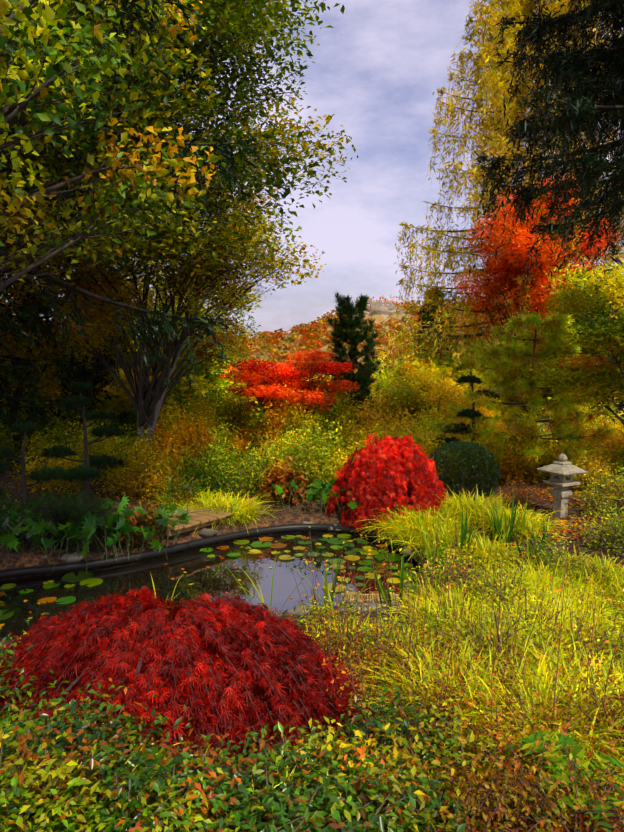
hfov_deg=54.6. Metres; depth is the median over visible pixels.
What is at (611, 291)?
green tree
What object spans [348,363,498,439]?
shrub
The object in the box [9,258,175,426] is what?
yellow tree
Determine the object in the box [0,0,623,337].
sky
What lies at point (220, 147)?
tree
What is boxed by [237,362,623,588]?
shrubs
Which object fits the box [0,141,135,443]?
tree
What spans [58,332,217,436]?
shrub
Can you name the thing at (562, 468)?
stone lantern
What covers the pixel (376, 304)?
castle ruin
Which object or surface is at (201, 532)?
pond edge stones
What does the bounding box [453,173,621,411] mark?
tall orange tree
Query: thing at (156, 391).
tree
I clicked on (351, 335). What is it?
columnar pine
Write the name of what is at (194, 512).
twig rail
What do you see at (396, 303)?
castle trees
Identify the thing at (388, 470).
laceleaf maple
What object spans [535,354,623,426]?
shrub
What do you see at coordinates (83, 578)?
water lily pads
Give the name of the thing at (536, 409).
tree
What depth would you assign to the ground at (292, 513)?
8.59 m
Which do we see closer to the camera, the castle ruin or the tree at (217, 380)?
the tree at (217, 380)
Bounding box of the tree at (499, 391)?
[459,348,521,431]
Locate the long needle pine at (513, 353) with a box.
[431,308,617,477]
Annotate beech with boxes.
[0,0,357,305]
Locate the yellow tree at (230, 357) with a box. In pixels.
[110,262,261,395]
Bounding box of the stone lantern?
[537,454,587,517]
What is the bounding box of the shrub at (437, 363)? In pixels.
[386,351,470,434]
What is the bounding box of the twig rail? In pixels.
[133,504,232,539]
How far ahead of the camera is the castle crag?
829.36 m
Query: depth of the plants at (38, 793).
2.58 m
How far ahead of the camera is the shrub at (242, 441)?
15.93 m
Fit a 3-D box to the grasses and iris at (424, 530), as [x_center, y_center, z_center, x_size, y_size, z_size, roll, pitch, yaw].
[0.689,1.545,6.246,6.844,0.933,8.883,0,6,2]
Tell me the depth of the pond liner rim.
8.07 m
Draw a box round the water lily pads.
[0,534,420,633]
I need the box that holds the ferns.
[0,695,623,831]
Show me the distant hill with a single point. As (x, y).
(377, 318)
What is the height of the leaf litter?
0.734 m
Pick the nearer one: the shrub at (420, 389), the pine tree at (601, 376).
the pine tree at (601, 376)
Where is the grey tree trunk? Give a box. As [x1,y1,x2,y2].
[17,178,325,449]
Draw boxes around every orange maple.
[224,346,359,427]
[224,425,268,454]
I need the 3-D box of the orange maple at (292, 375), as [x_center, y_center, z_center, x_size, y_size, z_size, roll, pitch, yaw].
[-0.517,-0.233,16.508,3.634,3.348,3.815,0,6,2]
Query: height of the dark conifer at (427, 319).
7.638 m
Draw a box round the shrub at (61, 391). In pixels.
[37,345,119,429]
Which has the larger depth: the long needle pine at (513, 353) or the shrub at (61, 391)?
the shrub at (61, 391)
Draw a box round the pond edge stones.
[0,521,433,645]
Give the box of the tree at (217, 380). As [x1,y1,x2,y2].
[196,368,232,410]
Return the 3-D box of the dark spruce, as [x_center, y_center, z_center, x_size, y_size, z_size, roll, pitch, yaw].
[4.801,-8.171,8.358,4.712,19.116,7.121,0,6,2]
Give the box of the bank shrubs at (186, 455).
[0,362,358,595]
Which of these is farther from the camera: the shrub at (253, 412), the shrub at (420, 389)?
the shrub at (253, 412)
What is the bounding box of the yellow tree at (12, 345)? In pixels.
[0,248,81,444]
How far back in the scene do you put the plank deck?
8.75 m
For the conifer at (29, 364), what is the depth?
12.51 m
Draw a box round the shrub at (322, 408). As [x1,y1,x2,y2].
[306,378,377,427]
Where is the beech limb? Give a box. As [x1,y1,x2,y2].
[0,0,225,290]
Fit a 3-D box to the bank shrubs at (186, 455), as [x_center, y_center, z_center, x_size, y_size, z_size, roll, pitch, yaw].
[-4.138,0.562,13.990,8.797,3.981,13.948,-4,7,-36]
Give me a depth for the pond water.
7.32 m
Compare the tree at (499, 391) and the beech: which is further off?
the tree at (499, 391)
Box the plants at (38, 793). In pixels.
[0,493,623,831]
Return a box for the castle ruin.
[356,297,394,309]
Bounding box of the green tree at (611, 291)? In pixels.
[531,258,623,428]
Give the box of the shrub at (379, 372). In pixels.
[373,357,394,382]
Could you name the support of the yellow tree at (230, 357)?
on the ground at (292, 513)
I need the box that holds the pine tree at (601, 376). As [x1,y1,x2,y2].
[522,287,623,424]
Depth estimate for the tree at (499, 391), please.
22.20 m
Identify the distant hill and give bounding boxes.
[231,296,623,375]
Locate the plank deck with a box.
[150,506,230,535]
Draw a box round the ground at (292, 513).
[0,417,623,831]
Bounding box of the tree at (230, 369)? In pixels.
[219,363,239,391]
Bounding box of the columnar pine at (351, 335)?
[319,292,383,446]
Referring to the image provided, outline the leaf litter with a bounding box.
[177,478,623,831]
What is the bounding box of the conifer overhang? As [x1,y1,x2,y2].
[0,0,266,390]
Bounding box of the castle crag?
[354,307,405,318]
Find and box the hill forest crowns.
[192,298,623,375]
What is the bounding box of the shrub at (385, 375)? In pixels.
[344,352,432,435]
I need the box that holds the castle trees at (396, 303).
[348,294,409,316]
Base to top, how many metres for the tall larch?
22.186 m
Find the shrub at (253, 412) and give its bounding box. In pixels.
[208,362,318,428]
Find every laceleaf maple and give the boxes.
[0,585,373,788]
[323,431,451,533]
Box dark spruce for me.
[467,0,623,301]
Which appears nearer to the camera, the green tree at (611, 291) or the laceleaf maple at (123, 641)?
the laceleaf maple at (123, 641)
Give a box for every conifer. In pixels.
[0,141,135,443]
[0,265,75,480]
[396,286,463,435]
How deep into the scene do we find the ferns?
2.74 m
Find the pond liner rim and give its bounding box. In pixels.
[0,524,430,642]
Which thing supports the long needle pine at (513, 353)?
on the ground at (292, 513)
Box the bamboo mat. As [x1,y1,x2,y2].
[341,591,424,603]
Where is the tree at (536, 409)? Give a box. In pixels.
[515,363,547,425]
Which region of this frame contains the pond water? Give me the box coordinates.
[0,532,420,637]
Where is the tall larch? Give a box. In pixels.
[377,0,623,435]
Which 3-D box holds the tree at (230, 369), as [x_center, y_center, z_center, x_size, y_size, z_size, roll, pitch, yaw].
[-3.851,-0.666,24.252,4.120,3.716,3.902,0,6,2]
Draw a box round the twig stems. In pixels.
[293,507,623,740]
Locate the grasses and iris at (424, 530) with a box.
[3,484,623,828]
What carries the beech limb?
on the ground at (292, 513)

